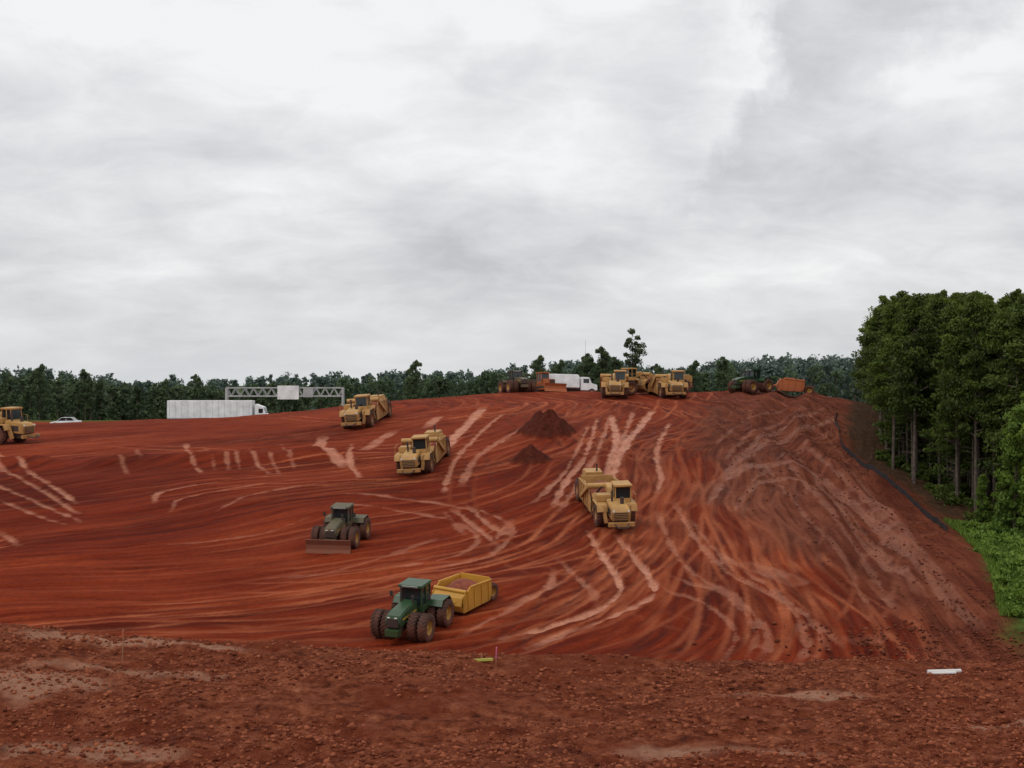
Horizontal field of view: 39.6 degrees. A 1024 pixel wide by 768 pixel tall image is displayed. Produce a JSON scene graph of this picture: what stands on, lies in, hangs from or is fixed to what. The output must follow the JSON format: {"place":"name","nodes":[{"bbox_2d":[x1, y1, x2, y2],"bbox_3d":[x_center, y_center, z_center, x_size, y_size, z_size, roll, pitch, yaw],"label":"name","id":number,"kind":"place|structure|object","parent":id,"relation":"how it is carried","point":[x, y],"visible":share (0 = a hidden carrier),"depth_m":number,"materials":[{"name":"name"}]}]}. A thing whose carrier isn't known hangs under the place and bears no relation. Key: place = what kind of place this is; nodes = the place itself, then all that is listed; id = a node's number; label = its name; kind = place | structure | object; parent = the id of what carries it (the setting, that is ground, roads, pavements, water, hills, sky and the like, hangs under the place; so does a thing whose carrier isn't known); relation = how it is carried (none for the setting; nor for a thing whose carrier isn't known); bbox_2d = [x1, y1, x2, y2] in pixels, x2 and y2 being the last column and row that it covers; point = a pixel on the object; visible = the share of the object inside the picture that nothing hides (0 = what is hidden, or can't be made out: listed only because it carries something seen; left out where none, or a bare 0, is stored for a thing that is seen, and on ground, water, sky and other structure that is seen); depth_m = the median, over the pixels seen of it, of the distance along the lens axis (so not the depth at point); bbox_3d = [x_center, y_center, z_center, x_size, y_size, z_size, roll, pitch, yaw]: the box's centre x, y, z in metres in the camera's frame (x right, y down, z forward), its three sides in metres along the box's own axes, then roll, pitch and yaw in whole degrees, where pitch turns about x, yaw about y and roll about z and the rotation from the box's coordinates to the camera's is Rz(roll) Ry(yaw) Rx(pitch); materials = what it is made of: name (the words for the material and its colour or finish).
{"place":"outdoors","nodes":[
{"label":"outdoors","id":0,"kind":"place"},
{"bbox_2d":[0,386,1023,767],"bbox_3d":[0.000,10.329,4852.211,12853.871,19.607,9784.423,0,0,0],"label":"ground","id":1,"kind":"structure","parent":0,"point":[188,530],"depth_m":95.33,"materials":[{"name":"red soil"}]},
{"bbox_2d":[0,407,39,444],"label":"motor scraper","id":2,"kind":"object","parent":1,"relation":"on","point":[15,426],"visible":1,"depth_m":163.23,"materials":[{"name":"metal"}]},
{"bbox_2d":[30,363,50,419],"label":"hardwood tree","id":3,"kind":"object","parent":1,"relation":"on","point":[38,392],"visible":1,"depth_m":267.55,"materials":[{"name":"green plant"}]},
{"bbox_2d":[75,369,92,419],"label":"hardwood tree","id":4,"kind":"object","parent":1,"relation":"on","point":[86,378],"visible":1,"depth_m":271.68,"materials":[{"name":"green plant"}]},
{"bbox_2d":[122,629,123,660],"bbox_3d":[-12.958,8.786,47.350,0.080,1.250,0.050,0,0,0],"label":"survey stake","id":5,"kind":"object","parent":1,"relation":"on","point":[122,643],"visible":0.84,"depth_m":47.33,"materials":[{"name":"brown wood"}]},
{"bbox_2d":[186,374,203,399],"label":"hardwood tree","id":6,"kind":"object","parent":1,"relation":"on","point":[196,379],"visible":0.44,"depth_m":284.86,"materials":[{"name":"green plant"}]},
{"bbox_2d":[225,386,344,405],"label":"highway sign gantry","id":7,"kind":"object","parent":1,"relation":"on","point":[287,392],"visible":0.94,"depth_m":257.28,"materials":[{"name":"grey metal"}]},
{"bbox_2d":[305,503,370,553],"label":"blade tractor","id":8,"kind":"object","parent":1,"relation":"on","point":[344,528],"visible":1,"depth_m":104.26,"materials":[{"name":"metal"}]},
{"bbox_2d":[339,390,391,428],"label":"motor scraper","id":9,"kind":"object","parent":1,"relation":"on","point":[367,410],"visible":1,"depth_m":160.94,"materials":[{"name":"metal"}]},
{"bbox_2d":[370,578,453,641],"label":"farm tractor","id":10,"kind":"object","parent":1,"relation":"on","point":[418,611],"visible":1,"depth_m":83.41,"materials":[{"name":"metal"}]},
{"bbox_2d":[403,360,426,399],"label":"hardwood tree","id":11,"kind":"object","parent":1,"relation":"on","point":[411,388],"visible":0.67,"depth_m":289.31,"materials":[{"name":"green plant"}]},
{"bbox_2d":[394,425,449,473],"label":"motor scraper","id":12,"kind":"object","parent":1,"relation":"on","point":[427,450],"visible":1,"depth_m":128.43,"materials":[{"name":"metal"}]},
{"bbox_2d":[0,361,869,419],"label":"distant tree line","id":13,"kind":"object","parent":1,"relation":"on","point":[135,403],"visible":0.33,"depth_m":297.55,"materials":[{"name":"green plant"}]},
{"bbox_2d":[0,352,870,411],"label":"tree ridge","id":14,"kind":"object","parent":1,"relation":"on","point":[775,367],"visible":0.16,"depth_m":521.13,"materials":[{"name":"green plant"}]},
{"bbox_2d":[432,572,498,612],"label":"towed pan scraper","id":15,"kind":"object","parent":1,"relation":"on","point":[466,592],"visible":0.98,"depth_m":88.45,"materials":[{"name":"yellow paint"}]},
{"bbox_2d":[475,647,496,661],"bbox_3d":[-0.973,9.768,50.656,0.917,0.821,0.092,0,0,8],"label":"survey stake","id":16,"kind":"object","parent":1,"relation":"on","point":[485,659],"visible":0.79,"depth_m":50.60,"materials":[{"name":"yellow wood"}]},
{"bbox_2d":[0,623,1023,767],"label":"dirt clods","id":17,"kind":"object","parent":1,"relation":"on","point":[281,734],"visible":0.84,"depth_m":41.84,"materials":[{"name":"brown soil"}]},
{"bbox_2d":[498,370,535,392],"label":"farm tractor","id":18,"kind":"object","parent":1,"relation":"on","point":[516,381],"visible":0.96,"depth_m":201.31,"materials":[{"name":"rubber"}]},
{"bbox_2d":[528,354,544,384],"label":"hardwood tree","id":19,"kind":"object","parent":1,"relation":"on","point":[538,362],"visible":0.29,"depth_m":269.39,"materials":[{"name":"green plant"}]},
{"bbox_2d":[535,372,566,391],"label":"bulldozer","id":20,"kind":"object","parent":1,"relation":"on","point":[545,383],"visible":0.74,"depth_m":202.54,"materials":[{"name":"metal"}]},
{"bbox_2d":[551,360,569,391],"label":"hardwood tree","id":21,"kind":"object","parent":1,"relation":"on","point":[558,367],"visible":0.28,"depth_m":265.49,"materials":[{"name":"green plant"}]},
{"bbox_2d":[549,374,596,390],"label":"box truck","id":22,"kind":"object","parent":1,"relation":"on","point":[574,382],"visible":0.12,"depth_m":207.27,"materials":[{"name":"metal"}]},
{"bbox_2d":[576,353,597,391],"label":"hardwood tree","id":23,"kind":"object","parent":1,"relation":"on","point":[587,367],"visible":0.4,"depth_m":267.81,"materials":[{"name":"green plant"}]},
{"bbox_2d":[590,346,612,391],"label":"hardwood tree","id":24,"kind":"object","parent":1,"relation":"on","point":[603,363],"visible":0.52,"depth_m":265.63,"materials":[{"name":"green plant"}]},
{"bbox_2d":[575,463,637,528],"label":"motor scraper","id":25,"kind":"object","parent":1,"relation":"on","point":[600,495],"visible":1,"depth_m":107.81,"materials":[{"name":"metal"}]},
{"bbox_2d":[600,370,628,398],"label":"motor scraper","id":26,"kind":"object","parent":1,"relation":"on","point":[615,383],"visible":1,"depth_m":185.11,"materials":[{"name":"metal"}]},
{"bbox_2d":[608,356,622,373],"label":"hardwood tree","id":27,"kind":"object","parent":1,"relation":"on","point":[614,362],"visible":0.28,"depth_m":262.71,"materials":[{"name":"green plant"}]},
{"bbox_2d":[623,328,646,367],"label":"tall pine tree","id":28,"kind":"object","parent":1,"relation":"on","point":[635,358],"visible":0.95,"depth_m":261.30,"materials":[{"name":"green plant"}]},
{"bbox_2d":[599,368,693,394],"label":"motor scraper","id":29,"kind":"object","parent":1,"relation":"on","point":[639,384],"visible":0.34,"depth_m":194.11,"materials":[{"name":"metal"}]},
{"bbox_2d":[650,363,661,373],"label":"hardwood tree","id":30,"kind":"object","parent":1,"relation":"on","point":[656,368],"visible":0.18,"depth_m":275.01,"materials":[{"name":"green plant"}]},
{"bbox_2d":[648,370,687,398],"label":"motor scraper","id":31,"kind":"object","parent":1,"relation":"on","point":[673,383],"visible":0.99,"depth_m":186.46,"materials":[{"name":"metal"}]},
{"bbox_2d":[685,360,704,391],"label":"hardwood tree","id":32,"kind":"object","parent":1,"relation":"on","point":[691,369],"visible":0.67,"depth_m":279.41,"materials":[{"name":"green plant"}]},
{"bbox_2d":[714,356,733,390],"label":"hardwood tree","id":33,"kind":"object","parent":1,"relation":"on","point":[724,370],"visible":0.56,"depth_m":284.51,"materials":[{"name":"green plant"}]},
{"bbox_2d":[727,369,772,392],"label":"farm tractor","id":34,"kind":"object","parent":1,"relation":"on","point":[749,381],"visible":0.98,"depth_m":197.24,"materials":[{"name":"metal"}]},
{"bbox_2d":[773,377,813,392],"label":"towed pan scraper","id":35,"kind":"object","parent":1,"relation":"on","point":[790,384],"visible":0.91,"depth_m":197.53,"materials":[{"name":"orange paint"}]},
{"bbox_2d":[689,393,1022,662],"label":"spoil clods","id":36,"kind":"object","parent":1,"relation":"on","point":[956,600],"visible":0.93,"depth_m":105.99,"materials":[{"name":"brown soil"}]},
{"bbox_2d":[692,619,1023,662],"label":"rubble clods","id":37,"kind":"object","parent":1,"relation":"on","point":[871,650],"visible":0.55,"depth_m":83.31,"materials":[{"name":"brown soil"}]},
{"bbox_2d":[848,313,884,430],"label":"hardwood tree","id":38,"kind":"object","parent":1,"relation":"on","point":[860,374],"visible":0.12,"depth_m":167.71,"materials":[{"name":"green plant"}]},
{"bbox_2d":[856,306,878,380],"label":"hardwood tree","id":39,"kind":"object","parent":1,"relation":"on","point":[859,335],"visible":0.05,"depth_m":199.69,"materials":[{"name":"green plant"}]},
{"bbox_2d":[858,307,881,434],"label":"pine tree","id":40,"kind":"object","parent":1,"relation":"on","point":[870,328],"visible":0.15,"depth_m":161.10,"materials":[{"name":"green plant"}]},
{"bbox_2d":[860,312,879,428],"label":"pine tree","id":41,"kind":"object","parent":1,"relation":"on","point":[867,361],"visible":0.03,"depth_m":163.23,"materials":[{"name":"green plant"}]},
{"bbox_2d":[858,304,897,449],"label":"pine tree","id":42,"kind":"object","parent":1,"relation":"on","point":[871,336],"visible":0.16,"depth_m":155.28,"materials":[{"name":"green plant"}]},
{"bbox_2d":[861,300,898,420],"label":"pine tree","id":43,"kind":"object","parent":1,"relation":"on","point":[871,355],"visible":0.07,"depth_m":159.10,"materials":[{"name":"green plant"}]},
{"bbox_2d":[864,301,901,445],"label":"pine tree","id":44,"kind":"object","parent":1,"relation":"on","point":[889,320],"visible":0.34,"depth_m":145.19,"materials":[{"name":"green plant"}]},
{"bbox_2d":[878,295,888,305],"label":"pine tree","id":45,"kind":"object","parent":1,"relation":"on","point":[883,299],"visible":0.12,"depth_m":191.43,"materials":[{"name":"green plant"}]},
{"bbox_2d":[864,322,910,469],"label":"pine tree","id":46,"kind":"object","parent":1,"relation":"on","point":[879,377],"visible":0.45,"depth_m":142.90,"materials":[{"name":"green plant"}]},
{"bbox_2d":[865,347,910,454],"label":"hardwood tree","id":47,"kind":"object","parent":1,"relation":"on","point":[885,424],"visible":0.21,"depth_m":151.44,"materials":[{"name":"green plant"}]},
{"bbox_2d":[879,302,902,457],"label":"pine tree","id":48,"kind":"object","parent":1,"relation":"on","point":[899,446],"visible":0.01,"depth_m":152.05,"materials":[{"name":"green plant"}]},
{"bbox_2d":[835,411,947,531],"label":"silt fence","id":49,"kind":"object","parent":1,"relation":"on","point":[934,519],"visible":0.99,"depth_m":130.34,"materials":[{"name":"black fabric"}]},
{"bbox_2d":[889,295,897,303],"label":"pine tree","id":50,"kind":"object","parent":1,"relation":"on","point":[892,297],"visible":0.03,"depth_m":224.69,"materials":[{"name":"green plant"}]},
{"bbox_2d":[894,290,908,315],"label":"pine tree","id":51,"kind":"object","parent":1,"relation":"on","point":[900,294],"visible":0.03,"depth_m":163.97,"materials":[{"name":"green plant"}]},
{"bbox_2d":[893,294,923,465],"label":"pine tree","id":52,"kind":"object","parent":1,"relation":"on","point":[904,299],"visible":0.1,"depth_m":146.31,"materials":[{"name":"green plant"}]},
{"bbox_2d":[883,293,938,483],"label":"pine tree","id":53,"kind":"object","parent":1,"relation":"on","point":[913,319],"visible":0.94,"depth_m":133.52,"materials":[{"name":"green plant"}]},
{"bbox_2d":[886,325,935,470],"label":"pine tree","id":54,"kind":"object","parent":1,"relation":"on","point":[911,335],"visible":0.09,"depth_m":140.21,"materials":[{"name":"green plant"}]},
{"bbox_2d":[887,318,935,442],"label":"hardwood tree","id":55,"kind":"object","parent":1,"relation":"on","point":[920,424],"visible":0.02,"depth_m":154.74,"materials":[{"name":"green plant"}]},
{"bbox_2d":[889,337,935,479],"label":"pine tree","id":56,"kind":"object","parent":1,"relation":"on","point":[903,412],"visible":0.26,"depth_m":136.39,"materials":[{"name":"green plant"}]},
{"bbox_2d":[914,300,936,469],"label":"pine tree","id":57,"kind":"object","parent":1,"relation":"on","point":[933,324],"visible":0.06,"depth_m":143.90,"materials":[{"name":"green plant"}]},
{"bbox_2d":[921,298,935,441],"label":"pine tree","id":58,"kind":"object","parent":1,"relation":"on","point":[933,330],"depth_m":152.28,"materials":[{"name":"green plant"}]},
{"bbox_2d":[919,293,958,484],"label":"pine tree","id":59,"kind":"object","parent":1,"relation":"on","point":[937,305],"visible":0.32,"depth_m":136.94,"materials":[{"name":"green plant"}]},
{"bbox_2d":[921,297,957,477],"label":"pine tree","id":60,"kind":"object","parent":1,"relation":"on","point":[946,305],"visible":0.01,"depth_m":139.13,"materials":[{"name":"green plant"}]},
{"bbox_2d":[918,302,961,483],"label":"pine tree","id":61,"kind":"object","parent":1,"relation":"on","point":[948,313],"visible":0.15,"depth_m":134.03,"materials":[{"name":"green plant"}]},
{"bbox_2d":[873,429,1010,522],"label":"forest undergrowth","id":62,"kind":"object","parent":1,"relation":"on","point":[943,489],"visible":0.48,"depth_m":137.32,"materials":[{"name":"green plant"}]},
{"bbox_2d":[927,669,961,673],"bbox_3d":[14.715,9.779,48.321,1.166,0.150,0.300,0,0,-5],"label":"drain pipe","id":63,"kind":"object","parent":1,"relation":"on","point":[945,671],"visible":1,"depth_m":48.31,"materials":[{"name":"white plastic"}]},
{"bbox_2d":[927,307,973,493],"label":"pine tree","id":64,"kind":"object","parent":1,"relation":"on","point":[939,418],"visible":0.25,"depth_m":127.55,"materials":[{"name":"green plant"}]},
{"bbox_2d":[919,405,981,477],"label":"hardwood tree","id":65,"kind":"object","parent":1,"relation":"on","point":[928,438],"visible":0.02,"depth_m":143.11,"materials":[{"name":"green plant"}]},
{"bbox_2d":[918,355,984,485],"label":"hardwood tree","id":66,"kind":"object","parent":1,"relation":"on","point":[952,453],"visible":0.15,"depth_m":132.02,"materials":[{"name":"green plant"}]},
{"bbox_2d":[930,318,979,503],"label":"pine tree","id":67,"kind":"object","parent":1,"relation":"on","point":[954,341],"visible":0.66,"depth_m":125.27,"materials":[{"name":"green plant"}]},
{"bbox_2d":[936,316,980,482],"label":"hardwood tree","id":68,"kind":"object","parent":1,"relation":"on","point":[947,460],"visible":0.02,"depth_m":135.56,"materials":[{"name":"green plant"}]},
{"bbox_2d":[905,288,1023,492],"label":"forest","id":69,"kind":"object","parent":1,"relation":"on","point":[1016,296],"visible":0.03,"depth_m":152.36,"materials":[{"name":"green plant"}]},
{"bbox_2d":[943,291,991,498],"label":"pine tree","id":70,"kind":"object","parent":1,"relation":"on","point":[971,296],"visible":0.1,"depth_m":126.05,"materials":[{"name":"green plant"}]},
{"bbox_2d":[943,290,991,484],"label":"pine tree","id":71,"kind":"object","parent":1,"relation":"on","point":[963,300],"visible":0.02,"depth_m":129.33,"materials":[{"name":"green plant"}]},
{"bbox_2d":[938,295,1001,514],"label":"pine tree","id":72,"kind":"object","parent":1,"relation":"on","point":[972,309],"visible":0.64,"depth_m":121.45,"materials":[{"name":"green plant"}]},
{"bbox_2d":[949,423,1000,495],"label":"hardwood tree","id":73,"kind":"object","parent":1,"relation":"on","point":[987,455],"visible":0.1,"depth_m":129.80,"materials":[{"name":"green plant"}]},
{"bbox_2d":[973,474,989,523],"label":"vine covered tree","id":74,"kind":"object","parent":1,"relation":"on","point":[980,512],"visible":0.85,"depth_m":115.83,"materials":[{"name":"green plant"}]},
{"bbox_2d":[943,518,1023,617],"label":"kudzu thicket","id":75,"kind":"object","parent":1,"relation":"on","point":[985,533],"visible":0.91,"depth_m":100.70,"materials":[{"name":"green plant"}]},
{"bbox_2d":[967,294,1001,502],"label":"pine tree","id":76,"kind":"object","parent":1,"relation":"on","point":[989,306],"visible":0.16,"depth_m":125.42,"materials":[{"name":"green plant"}]},
{"bbox_2d":[970,306,1015,510],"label":"pine tree","id":77,"kind":"object","parent":1,"relation":"on","point":[995,318],"visible":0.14,"depth_m":121.92,"materials":[{"name":"green plant"}]},
{"bbox_2d":[968,311,1020,507],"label":"pine tree","id":78,"kind":"object","parent":1,"relation":"on","point":[996,347],"visible":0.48,"depth_m":119.08,"materials":[{"name":"green plant"}]},
{"bbox_2d":[975,338,1023,479],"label":"pine tree","id":79,"kind":"object","parent":1,"relation":"on","point":[1013,352],"visible":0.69,"depth_m":113.76,"materials":[{"name":"green plant"}]},
{"bbox_2d":[988,453,1014,525],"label":"vine covered tree","id":80,"kind":"object","parent":1,"relation":"on","point":[1003,487],"visible":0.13,"depth_m":113.95,"materials":[{"name":"green plant"}]},
{"bbox_2d":[980,304,1023,477],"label":"pine tree","id":81,"kind":"object","parent":1,"relation":"on","point":[992,403],"visible":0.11,"depth_m":119.50,"materials":[{"name":"green plant"}]},
{"bbox_2d":[991,403,1023,538],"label":"vine covered tree","id":82,"kind":"object","parent":1,"relation":"on","point":[1012,459],"visible":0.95,"depth_m":109.72,"materials":[{"name":"green plant"}]},
{"bbox_2d":[993,305,1023,441],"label":"pine tree","id":83,"kind":"object","parent":1,"relation":"on","point":[1017,318],"visible":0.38,"depth_m":116.28,"materials":[{"name":"green plant"}]},
{"bbox_2d":[1009,393,1023,529],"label":"vine covered tree","id":84,"kind":"object","parent":1,"relation":"on","point":[1020,527],"visible":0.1,"depth_m":111.72,"materials":[{"name":"green plant"}]},
{"bbox_2d":[1015,423,1023,525],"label":"vine covered tree","id":85,"kind":"object","parent":1,"relation":"on","point":[1019,521],"visible":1,"depth_m":108.32,"materials":[{"name":"green plant"}]},
{"bbox_2d":[0,0,1023,385],"label":"sky","id":86,"kind":"structure","parent":0,"point":[239,190],"materials":[{"name":"white"}]},
{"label":"highway road","id":87,"kind":"structure","parent":0,"visible":0},
{"bbox_2d":[50,417,81,422],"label":"parked car","id":88,"kind":"object","parent":87,"relation":"on","point":[66,419],"visible":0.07,"depth_m":221.22,"materials":[{"name":"white paint"}]},
{"bbox_2d":[167,400,267,418],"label":"semi truck","id":89,"kind":"object","parent":87,"relation":"on","point":[181,409],"visible":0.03,"depth_m":225.70,"materials":[{"name":"white paint"}]}
]}

